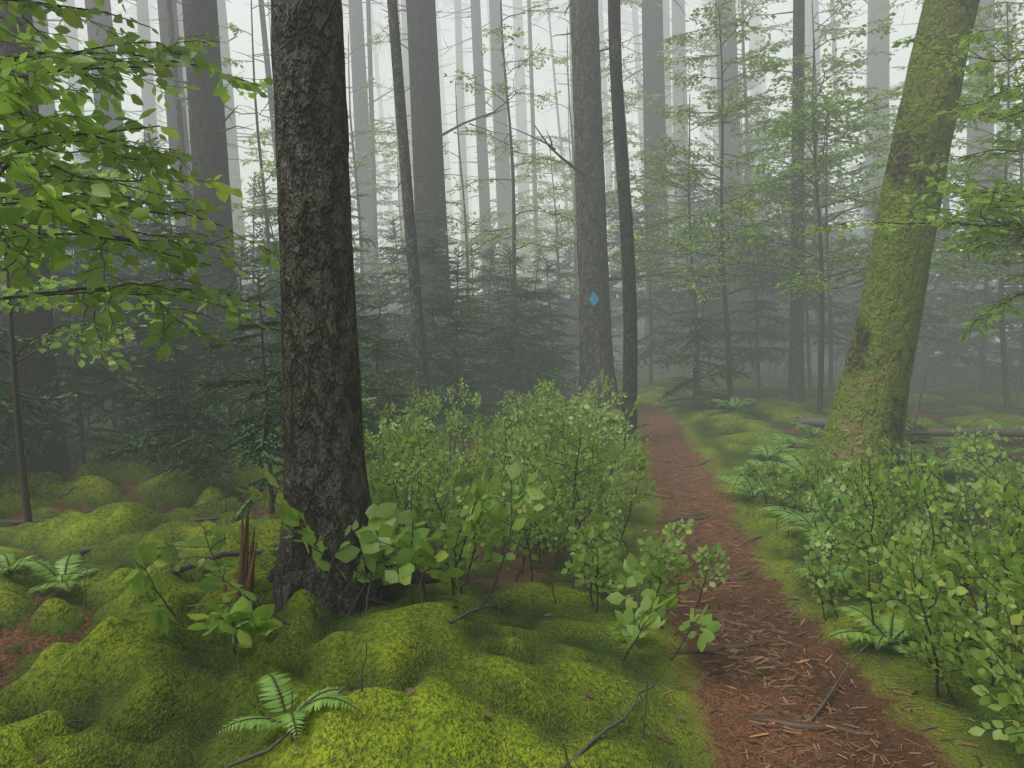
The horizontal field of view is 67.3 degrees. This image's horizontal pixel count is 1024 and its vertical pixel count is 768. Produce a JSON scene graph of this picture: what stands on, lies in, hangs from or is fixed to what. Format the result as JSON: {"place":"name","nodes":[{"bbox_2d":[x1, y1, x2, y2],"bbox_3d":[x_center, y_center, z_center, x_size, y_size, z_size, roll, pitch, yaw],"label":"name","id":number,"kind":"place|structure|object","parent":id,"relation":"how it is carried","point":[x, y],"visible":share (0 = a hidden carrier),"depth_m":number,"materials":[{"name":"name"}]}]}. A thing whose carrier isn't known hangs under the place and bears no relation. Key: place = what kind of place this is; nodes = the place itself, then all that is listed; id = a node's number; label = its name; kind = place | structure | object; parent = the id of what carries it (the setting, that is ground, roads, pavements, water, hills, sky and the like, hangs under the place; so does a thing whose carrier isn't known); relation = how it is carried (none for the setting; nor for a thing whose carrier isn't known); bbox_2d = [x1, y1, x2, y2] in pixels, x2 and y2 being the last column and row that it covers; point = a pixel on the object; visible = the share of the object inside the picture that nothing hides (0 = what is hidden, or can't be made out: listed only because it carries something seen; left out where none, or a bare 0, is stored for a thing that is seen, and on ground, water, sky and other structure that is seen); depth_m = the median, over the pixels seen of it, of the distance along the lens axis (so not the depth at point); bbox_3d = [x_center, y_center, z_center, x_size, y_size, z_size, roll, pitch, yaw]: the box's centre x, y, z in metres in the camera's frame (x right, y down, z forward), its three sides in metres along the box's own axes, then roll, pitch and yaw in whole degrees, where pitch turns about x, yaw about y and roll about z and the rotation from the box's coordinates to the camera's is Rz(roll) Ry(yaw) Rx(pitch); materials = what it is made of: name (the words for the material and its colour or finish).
{"place":"outdoors","nodes":[
{"label":"outdoors","id":0,"kind":"place"},
{"bbox_2d":[0,0,1019,314],"label":"sky","id":1,"kind":"structure","parent":0,"point":[238,13],"materials":[{"name":"white"}]},
{"bbox_2d":[0,338,1023,767],"bbox_3d":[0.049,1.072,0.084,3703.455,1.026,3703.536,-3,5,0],"label":"forest ground","id":2,"kind":"structure","parent":0,"point":[136,692],"depth_m":3.18,"materials":[{"name":"plant"}]},
{"bbox_2d":[0,0,105,474],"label":"spruce","id":3,"kind":"object","parent":2,"relation":"on","point":[55,458],"visible":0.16,"depth_m":7.10,"materials":[{"name":"grey wood"}]},
{"bbox_2d":[0,134,160,522],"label":"beech sapling","id":4,"kind":"object","parent":2,"relation":"on","point":[50,285],"visible":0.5,"depth_m":5.55,"materials":[{"name":"green plant"}]},
{"bbox_2d":[84,0,172,343],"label":"spruce","id":5,"kind":"object","parent":2,"relation":"on","point":[92,28],"visible":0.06,"depth_m":12.59,"materials":[{"name":"grey wood"}]},
{"bbox_2d":[112,0,166,232],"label":"spruce","id":6,"kind":"object","parent":2,"relation":"on","point":[148,96],"visible":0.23,"depth_m":19.39,"materials":[{"name":"grey wood"}]},
{"bbox_2d":[0,0,279,361],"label":"beech sapling","id":7,"kind":"object","parent":2,"relation":"on","point":[45,196],"visible":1,"depth_m":3.40,"materials":[{"name":"green plant"}]},
{"bbox_2d":[112,0,168,209],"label":"spruce","id":8,"kind":"object","parent":2,"relation":"on","point":[153,12],"visible":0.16,"depth_m":32.33,"materials":[{"name":"grey wood"}]},
{"bbox_2d":[144,0,196,284],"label":"spruce pole","id":9,"kind":"object","parent":2,"relation":"on","point":[181,145],"visible":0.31,"depth_m":10.11,"materials":[{"name":"wood"}]},
{"bbox_2d":[103,0,248,327],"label":"spruce","id":10,"kind":"object","parent":2,"relation":"on","point":[164,39],"visible":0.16,"depth_m":12.45,"materials":[{"name":"grey wood"}]},
{"bbox_2d":[125,0,253,394],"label":"spruce","id":11,"kind":"object","parent":2,"relation":"on","point":[208,130],"visible":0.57,"depth_m":9.04,"materials":[{"name":"grey wood"}]},
{"bbox_2d":[121,508,282,653],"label":"beech sprouts","id":12,"kind":"object","parent":2,"relation":"on","point":[259,622],"visible":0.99,"depth_m":3.08,"materials":[{"name":"green plant"}]},
{"bbox_2d":[151,0,272,308],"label":"spruce","id":13,"kind":"object","parent":2,"relation":"on","point":[233,153],"visible":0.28,"depth_m":19.45,"materials":[{"name":"grey wood"}]},
{"bbox_2d":[154,0,277,394],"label":"sapling","id":14,"kind":"object","parent":2,"relation":"on","point":[266,214],"visible":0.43,"depth_m":9.89,"materials":[{"name":"green plant"}]},
{"bbox_2d":[230,33,271,276],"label":"spruce","id":15,"kind":"object","parent":2,"relation":"on","point":[236,101],"visible":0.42,"depth_m":59.96,"materials":[{"name":"grey wood"}]},
{"bbox_2d":[233,89,276,280],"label":"spruce","id":16,"kind":"object","parent":2,"relation":"on","point":[249,167],"visible":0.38,"depth_m":53.87,"materials":[{"name":"grey wood"}]},
{"bbox_2d":[234,0,276,178],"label":"spruce pole","id":17,"kind":"object","parent":2,"relation":"on","point":[266,62],"visible":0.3,"depth_m":12.54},
{"bbox_2d":[187,502,429,647],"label":"beech sprouts","id":18,"kind":"object","parent":2,"relation":"on","point":[391,514],"visible":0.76,"depth_m":3.36,"materials":[{"name":"green plant"}]},
{"bbox_2d":[266,0,440,616],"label":"spruce","id":19,"kind":"object","parent":2,"relation":"on","point":[326,490],"visible":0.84,"depth_m":3.37,"materials":[{"name":"brown plant"}]},
{"bbox_2d":[263,20,457,315],"bbox_3d":[-2.440,-2.931,12.892,3.506,5.705,2.707,-1,5,19],"label":"sapling","id":20,"kind":"object","parent":2,"relation":"on","point":[369,131],"visible":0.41,"depth_m":12.56,"materials":[{"name":"green plant"}]},
{"bbox_2d":[342,0,398,263],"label":"spruce","id":21,"kind":"object","parent":2,"relation":"on","point":[379,93],"visible":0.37,"depth_m":29.64,"materials":[{"name":"grey wood"}]},
{"bbox_2d":[343,0,399,257],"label":"spruce","id":22,"kind":"object","parent":2,"relation":"on","point":[383,48],"visible":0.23,"depth_m":36.49,"materials":[{"name":"grey wood"}]},
{"bbox_2d":[350,0,398,313],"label":"spruce pole","id":23,"kind":"object","parent":2,"relation":"on","point":[373,193],"visible":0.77,"depth_m":14.98,"materials":[{"name":"grey plant"}]},
{"bbox_2d":[346,0,402,257],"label":"spruce","id":24,"kind":"object","parent":2,"relation":"on","point":[385,63],"visible":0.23,"depth_m":43.39,"materials":[{"name":"grey wood"}]},
{"bbox_2d":[342,0,411,314],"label":"spruce","id":25,"kind":"object","parent":2,"relation":"on","point":[359,79],"visible":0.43,"depth_m":16.06,"materials":[{"name":"grey wood"}]},
{"bbox_2d":[361,380,406,474],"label":"shrub","id":26,"kind":"object","parent":2,"relation":"on","point":[379,449],"visible":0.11,"depth_m":6.00,"materials":[{"name":"green plant"}]},
{"bbox_2d":[275,406,497,529],"bbox_3d":[-0.797,0.648,5.282,1.153,0.877,1.412,1,5,35],"label":"shrub","id":27,"kind":"object","parent":2,"relation":"on","point":[461,476],"visible":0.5,"depth_m":5.37,"materials":[{"name":"green plant"}]},
{"bbox_2d":[234,461,544,606],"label":"beech sprouts","id":28,"kind":"object","parent":2,"relation":"on","point":[496,515],"visible":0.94,"depth_m":3.44,"materials":[{"name":"green plant"}]},
{"bbox_2d":[384,0,437,432],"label":"spruce pole","id":29,"kind":"object","parent":2,"relation":"on","point":[418,331],"visible":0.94,"depth_m":7.88,"materials":[{"name":"grey plant"}]},
{"bbox_2d":[368,0,466,275],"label":"spruce","id":30,"kind":"object","parent":2,"relation":"on","point":[405,60],"visible":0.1,"depth_m":22.56,"materials":[{"name":"grey wood"}]},
{"bbox_2d":[366,368,481,465],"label":"shrub","id":31,"kind":"object","parent":2,"relation":"on","point":[418,405],"visible":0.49,"depth_m":6.88,"materials":[{"name":"green plant"}]},
{"bbox_2d":[374,473,493,587],"bbox_3d":[-0.325,0.813,4.191,0.614,0.588,0.678,-7,6,-43],"label":"shrub","id":32,"kind":"object","parent":2,"relation":"on","point":[445,530],"visible":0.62,"depth_m":4.24,"materials":[{"name":"green plant"}]},
{"bbox_2d":[380,0,517,398],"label":"spruce","id":33,"kind":"object","parent":2,"relation":"on","point":[427,149],"visible":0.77,"depth_m":10.08,"materials":[{"name":"grey wood"}]},
{"bbox_2d":[436,0,471,300],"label":"spruce","id":34,"kind":"object","parent":2,"relation":"on","point":[447,160],"visible":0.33,"depth_m":32.04,"materials":[{"name":"grey wood"}]},
{"bbox_2d":[374,380,554,496],"bbox_3d":[-0.305,0.480,6.141,1.574,0.936,1.148,-4,5,-18],"label":"shrub","id":35,"kind":"object","parent":2,"relation":"on","point":[502,434],"visible":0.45,"depth_m":6.43,"materials":[{"name":"green plant"}]},
{"bbox_2d":[448,0,491,299],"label":"spruce","id":36,"kind":"object","parent":2,"relation":"on","point":[459,65],"visible":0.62,"depth_m":23.06,"materials":[{"name":"grey wood"}]},
{"bbox_2d":[402,79,543,382],"bbox_3d":[-0.681,-2.146,11.281,1.896,4.627,1.991,-4,5,-21],"label":"sapling","id":37,"kind":"object","parent":2,"relation":"on","point":[498,234],"visible":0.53,"depth_m":11.25,"materials":[{"name":"green plant"}]},
{"bbox_2d":[439,0,506,284],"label":"spruce","id":38,"kind":"object","parent":2,"relation":"on","point":[483,5],"visible":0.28,"depth_m":39.05,"materials":[{"name":"grey wood"}]},
{"bbox_2d":[367,425,586,581],"bbox_3d":[-0.199,0.743,4.683,1.305,0.829,1.296,-3,5,0],"label":"shrub","id":39,"kind":"object","parent":2,"relation":"on","point":[517,536],"visible":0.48,"depth_m":4.53,"materials":[{"name":"green plant"}]},
{"bbox_2d":[437,0,522,318],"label":"spruce","id":40,"kind":"object","parent":2,"relation":"on","point":[482,148],"visible":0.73,"depth_m":16.43,"materials":[{"name":"grey wood"}]},
{"bbox_2d":[0,395,1004,767],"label":"roots and sticks","id":41,"kind":"object","parent":2,"relation":"on","point":[246,553],"visible":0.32,"depth_m":3.46,"materials":[{"name":"brown wood"}]},
{"bbox_2d":[434,0,576,383],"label":"sapling","id":42,"kind":"object","parent":2,"relation":"on","point":[511,155],"visible":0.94,"depth_m":9.38,"materials":[{"name":"green plant"}]},
{"bbox_2d":[0,66,1023,557],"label":"understory spruces","id":43,"kind":"object","parent":2,"relation":"on","point":[534,344],"visible":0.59,"depth_m":8.84,"materials":[{"name":"green plant"}]},
{"bbox_2d":[0,397,1023,746],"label":"ferns","id":44,"kind":"object","parent":2,"relation":"on","point":[808,521],"visible":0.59,"depth_m":4.37,"materials":[{"name":"plant"}]},
{"bbox_2d":[470,0,555,291],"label":"spruce","id":45,"kind":"object","parent":2,"relation":"on","point":[502,193],"visible":0.61,"depth_m":17.47,"materials":[{"name":"grey wood"}]},
{"bbox_2d":[11,83,1023,361],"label":"understory spruces","id":46,"kind":"object","parent":2,"relation":"on","point":[541,227],"visible":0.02,"depth_m":19.29,"materials":[{"name":"green plant"}]},
{"bbox_2d":[496,0,560,289],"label":"spruce","id":47,"kind":"object","parent":2,"relation":"on","point":[521,114],"visible":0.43,"depth_m":25.08,"materials":[{"name":"grey wood"}]},
{"bbox_2d":[473,379,592,463],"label":"shrub","id":48,"kind":"object","parent":2,"relation":"on","point":[550,395],"visible":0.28,"depth_m":6.87,"materials":[{"name":"green plant"}]},
{"bbox_2d":[518,0,550,321],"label":"spruce pole","id":49,"kind":"object","parent":2,"relation":"on","point":[534,150],"visible":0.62,"depth_m":16.47,"materials":[{"name":"grey plant"}]},
{"bbox_2d":[507,1,570,281],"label":"spruce","id":50,"kind":"object","parent":2,"relation":"on","point":[544,71],"visible":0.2,"depth_m":43.16,"materials":[{"name":"grey wood"}]},
{"bbox_2d":[511,0,568,247],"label":"spruce","id":51,"kind":"object","parent":2,"relation":"on","point":[543,44],"visible":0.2,"depth_m":39.92,"materials":[{"name":"grey wood"}]},
{"bbox_2d":[427,396,656,544],"bbox_3d":[0.202,0.583,5.362,1.568,0.962,1.225,-3,5,0],"label":"shrub","id":52,"kind":"object","parent":2,"relation":"on","point":[592,469],"visible":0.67,"depth_m":5.18,"materials":[{"name":"green plant"}]},
{"bbox_2d":[527,59,570,270],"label":"spruce","id":53,"kind":"object","parent":2,"relation":"on","point":[552,124],"visible":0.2,"depth_m":53.93,"materials":[{"name":"grey wood"}]},
{"bbox_2d":[498,465,613,563],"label":"shrub","id":54,"kind":"object","parent":2,"relation":"on","point":[566,495],"visible":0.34,"depth_m":4.88,"materials":[{"name":"green plant"}]},
{"bbox_2d":[500,369,616,450],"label":"shrub","id":55,"kind":"object","parent":2,"relation":"on","point":[604,389],"visible":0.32,"depth_m":7.70,"materials":[{"name":"green plant"}]},
{"bbox_2d":[523,0,607,296],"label":"spruce","id":56,"kind":"object","parent":2,"relation":"on","point":[563,24],"visible":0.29,"depth_m":37.84,"materials":[{"name":"grey wood"}]},
{"bbox_2d":[473,149,658,371],"bbox_3d":[0.891,-1.856,11.868,2.259,3.770,2.732,-5,5,-28],"label":"sapling","id":57,"kind":"object","parent":2,"relation":"on","point":[557,230],"visible":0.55,"depth_m":12.09,"materials":[{"name":"green plant"}]},
{"bbox_2d":[503,392,650,480],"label":"shrub","id":58,"kind":"object","parent":2,"relation":"on","point":[599,435],"visible":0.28,"depth_m":6.52,"materials":[{"name":"green plant"}]},
{"bbox_2d":[499,28,670,353],"bbox_3d":[1.135,-3.085,13.020,2.794,5.860,2.437,-3,5,0],"label":"sapling","id":59,"kind":"object","parent":2,"relation":"on","point":[545,98],"visible":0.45,"depth_m":12.83,"materials":[{"name":"green plant"}]},
{"bbox_2d":[493,0,710,408],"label":"tree","id":60,"kind":"object","parent":2,"relation":"on","point":[595,348],"visible":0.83,"depth_m":8.65,"materials":[{"name":"grey plant"}]},
{"bbox_2d":[598,0,617,307],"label":"spruce","id":61,"kind":"object","parent":2,"relation":"on","point":[608,168],"visible":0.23,"depth_m":23.50,"materials":[{"name":"grey wood"}]},
{"bbox_2d":[608,0,637,439],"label":"tree","id":62,"kind":"object","parent":2,"relation":"on","point":[630,361],"visible":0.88,"depth_m":7.59,"materials":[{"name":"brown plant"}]},
{"bbox_2d":[574,49,709,284],"bbox_3d":[2.059,-2.574,11.826,2.045,4.934,2.253,-3,5,0],"label":"sapling","id":63,"kind":"object","parent":2,"relation":"on","point":[609,197],"visible":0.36,"depth_m":11.68,"materials":[{"name":"green plant"}]},
{"bbox_2d":[563,0,723,226],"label":"sapling","id":64,"kind":"object","parent":2,"relation":"on","point":[635,134],"visible":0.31,"depth_m":13.06,"materials":[{"name":"green plant"}]},
{"bbox_2d":[561,521,730,628],"bbox_3d":[0.693,0.949,3.937,0.900,0.582,0.827,-3,5,0],"label":"shrub","id":65,"kind":"object","parent":2,"relation":"on","point":[605,568],"visible":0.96,"depth_m":3.81,"materials":[{"name":"green plant"}]},
{"bbox_2d":[602,509,693,564],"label":"shrub","id":66,"kind":"object","parent":2,"relation":"on","point":[668,533],"visible":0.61,"depth_m":4.69,"materials":[{"name":"green plant"}]},
{"bbox_2d":[606,552,721,660],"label":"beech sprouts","id":67,"kind":"object","parent":2,"relation":"on","point":[633,634],"visible":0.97,"depth_m":3.44,"materials":[{"name":"green plant"}]},
{"bbox_2d":[631,0,704,290],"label":"spruce","id":68,"kind":"object","parent":2,"relation":"on","point":[678,21],"visible":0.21,"depth_m":17.99,"materials":[{"name":"grey wood"}]},
{"bbox_2d":[623,0,736,369],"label":"spruce","id":69,"kind":"object","parent":2,"relation":"on","point":[654,124],"visible":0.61,"depth_m":12.41,"materials":[{"name":"grey wood"}]},
{"bbox_2d":[687,0,710,252],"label":"spruce","id":70,"kind":"object","parent":2,"relation":"on","point":[704,106],"visible":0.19,"depth_m":29.64,"materials":[{"name":"grey wood"}]},
{"bbox_2d":[608,94,802,389],"bbox_3d":[2.193,-1.728,9.644,2.631,3.712,2.020,-3,5,0],"label":"sapling","id":71,"kind":"object","parent":2,"relation":"on","point":[646,198],"visible":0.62,"depth_m":9.49,"materials":[{"name":"green plant"}]},
{"bbox_2d":[607,0,848,400],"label":"sapling","id":72,"kind":"object","parent":2,"relation":"on","point":[735,107],"visible":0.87,"depth_m":8.63,"materials":[{"name":"green plant"}]},
{"bbox_2d":[657,0,811,296],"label":"sapling","id":73,"kind":"object","parent":2,"relation":"on","point":[708,45],"visible":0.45,"depth_m":12.17,"materials":[{"name":"green plant"}]},
{"bbox_2d":[710,0,781,297],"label":"spruce","id":74,"kind":"object","parent":2,"relation":"on","point":[730,146],"visible":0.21,"depth_m":13.29,"materials":[{"name":"wood"}]},
{"bbox_2d":[737,0,792,162],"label":"spruce","id":75,"kind":"object","parent":2,"relation":"on","point":[771,6],"visible":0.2,"depth_m":42.71,"materials":[{"name":"wood"}]},
{"bbox_2d":[740,459,864,522],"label":"shrub","id":76,"kind":"object","parent":2,"relation":"on","point":[787,479],"visible":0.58,"depth_m":5.19,"materials":[{"name":"green plant"}]},
{"bbox_2d":[760,0,847,399],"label":"spruce pole","id":77,"kind":"object","parent":2,"relation":"on","point":[796,382],"visible":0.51,"depth_m":8.91,"materials":[{"name":"grey plant"}]},
{"bbox_2d":[766,0,853,83],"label":"spruce","id":78,"kind":"object","parent":2,"relation":"on","point":[786,52],"visible":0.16,"depth_m":35.95,"materials":[{"name":"wood"}]},
{"bbox_2d":[608,405,1013,767],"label":"trail litter twigs","id":79,"kind":"object","parent":2,"relation":"on","point":[764,678],"visible":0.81,"depth_m":3.35,"materials":[{"name":"wood"}]},
{"bbox_2d":[726,0,897,360],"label":"sapling","id":80,"kind":"object","parent":2,"relation":"on","point":[834,33],"visible":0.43,"depth_m":10.18,"materials":[{"name":"green plant"}]},
{"bbox_2d":[768,0,865,233],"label":"spruce","id":81,"kind":"object","parent":2,"relation":"on","point":[808,27],"visible":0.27,"depth_m":18.73,"materials":[{"name":"wood"}]},
{"bbox_2d":[691,12,964,414],"bbox_3d":[3.264,-1.658,8.053,2.690,4.085,2.392,0,5,27],"label":"sapling","id":82,"kind":"object","parent":2,"relation":"on","point":[821,285],"visible":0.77,"depth_m":7.88,"materials":[{"name":"green plant"}]},
{"bbox_2d":[727,65,959,391],"bbox_3d":[3.945,-1.744,8.990,2.568,3.854,3.051,-3,5,0],"label":"sapling","id":83,"kind":"object","parent":2,"relation":"on","point":[861,241],"visible":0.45,"depth_m":8.90,"materials":[{"name":"green plant"}]},
{"bbox_2d":[837,0,900,287],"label":"spruce","id":84,"kind":"object","parent":2,"relation":"on","point":[879,73],"visible":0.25,"depth_m":14.66,"materials":[{"name":"wood"}]},
{"bbox_2d":[797,458,946,546],"bbox_3d":[2.296,0.727,4.763,0.888,0.567,0.724,-5,5,-33],"label":"shrub","id":85,"kind":"object","parent":2,"relation":"on","point":[941,516],"visible":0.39,"depth_m":4.62,"materials":[{"name":"green plant"}]},
{"bbox_2d":[839,0,906,159],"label":"spruce","id":86,"kind":"object","parent":2,"relation":"on","point":[855,80],"visible":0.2,"depth_m":47.28,"materials":[{"name":"wood"}]},
{"bbox_2d":[800,520,958,620],"bbox_3d":[1.796,0.902,3.803,0.724,0.495,0.636,0,5,30],"label":"shrub","id":87,"kind":"object","parent":2,"relation":"on","point":[823,591],"visible":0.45,"depth_m":3.77,"materials":[{"name":"green plant"}]},
{"bbox_2d":[813,0,979,482],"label":"leaning mossy tree","id":88,"kind":"object","parent":2,"relation":"on","point":[869,407],"visible":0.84,"depth_m":5.94,"materials":[{"name":"green plant"}]},
{"bbox_2d":[791,356,1023,436],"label":"fallen log","id":89,"kind":"object","parent":2,"relation":"on","point":[821,422],"visible":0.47,"depth_m":6.86,"materials":[{"name":"wood"}]},
{"bbox_2d":[800,20,1023,342],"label":"sapling","id":90,"kind":"object","parent":2,"relation":"on","point":[990,230],"visible":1,"depth_m":4.68,"materials":[{"name":"green plant"}]},
{"bbox_2d":[816,0,1023,284],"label":"sapling","id":91,"kind":"object","parent":2,"relation":"on","point":[962,266],"visible":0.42,"depth_m":7.34,"materials":[{"name":"green plant"}]},
{"bbox_2d":[827,0,1019,353],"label":"sapling","id":92,"kind":"object","parent":2,"relation":"on","point":[946,205],"visible":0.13,"depth_m":11.52,"materials":[{"name":"green plant"}]},
{"bbox_2d":[827,447,1023,635],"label":"shrub","id":93,"kind":"object","parent":2,"relation":"on","point":[880,537],"visible":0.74,"depth_m":3.65,"materials":[{"name":"green plant"}]},
{"bbox_2d":[864,12,1023,408],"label":"sapling","id":94,"kind":"object","parent":2,"relation":"on","point":[1004,364],"visible":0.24,"depth_m":8.37,"materials":[{"name":"green plant"}]},
{"bbox_2d":[866,533,1023,702],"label":"shrub","id":95,"kind":"object","parent":2,"relation":"on","point":[915,592],"visible":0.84,"depth_m":2.92,"materials":[{"name":"green plant"}]},
{"bbox_2d":[879,433,1023,585],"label":"shrub","id":96,"kind":"object","parent":2,"relation":"on","point":[958,521],"visible":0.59,"depth_m":4.18,"materials":[{"name":"green plant"}]},
{"bbox_2d":[896,424,1023,526],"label":"shrub","id":97,"kind":"object","parent":2,"relation":"on","point":[958,470],"visible":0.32,"depth_m":5.48,"materials":[{"name":"green plant"}]},
{"bbox_2d":[950,0,1000,355],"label":"spruce","id":98,"kind":"object","parent":2,"relation":"on","point":[988,127],"visible":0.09,"depth_m":12.84,"materials":[{"name":"wood"}]},
{"bbox_2d":[929,0,1023,390],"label":"sapling","id":99,"kind":"object","parent":2,"relation":"on","point":[997,174],"visible":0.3,"depth_m":9.00,"materials":[{"name":"green plant"}]},
{"bbox_2d":[936,474,1023,714],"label":"shrub","id":100,"kind":"object","parent":2,"relation":"on","point":[1013,584],"visible":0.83,"depth_m":2.67,"materials":[{"name":"green plant"}]},
{"bbox_2d":[966,591,1023,753],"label":"shrub","id":101,"kind":"object","parent":2,"relation":"on","point":[1005,670],"visible":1,"depth_m":2.35,"materials":[{"name":"green plant"}]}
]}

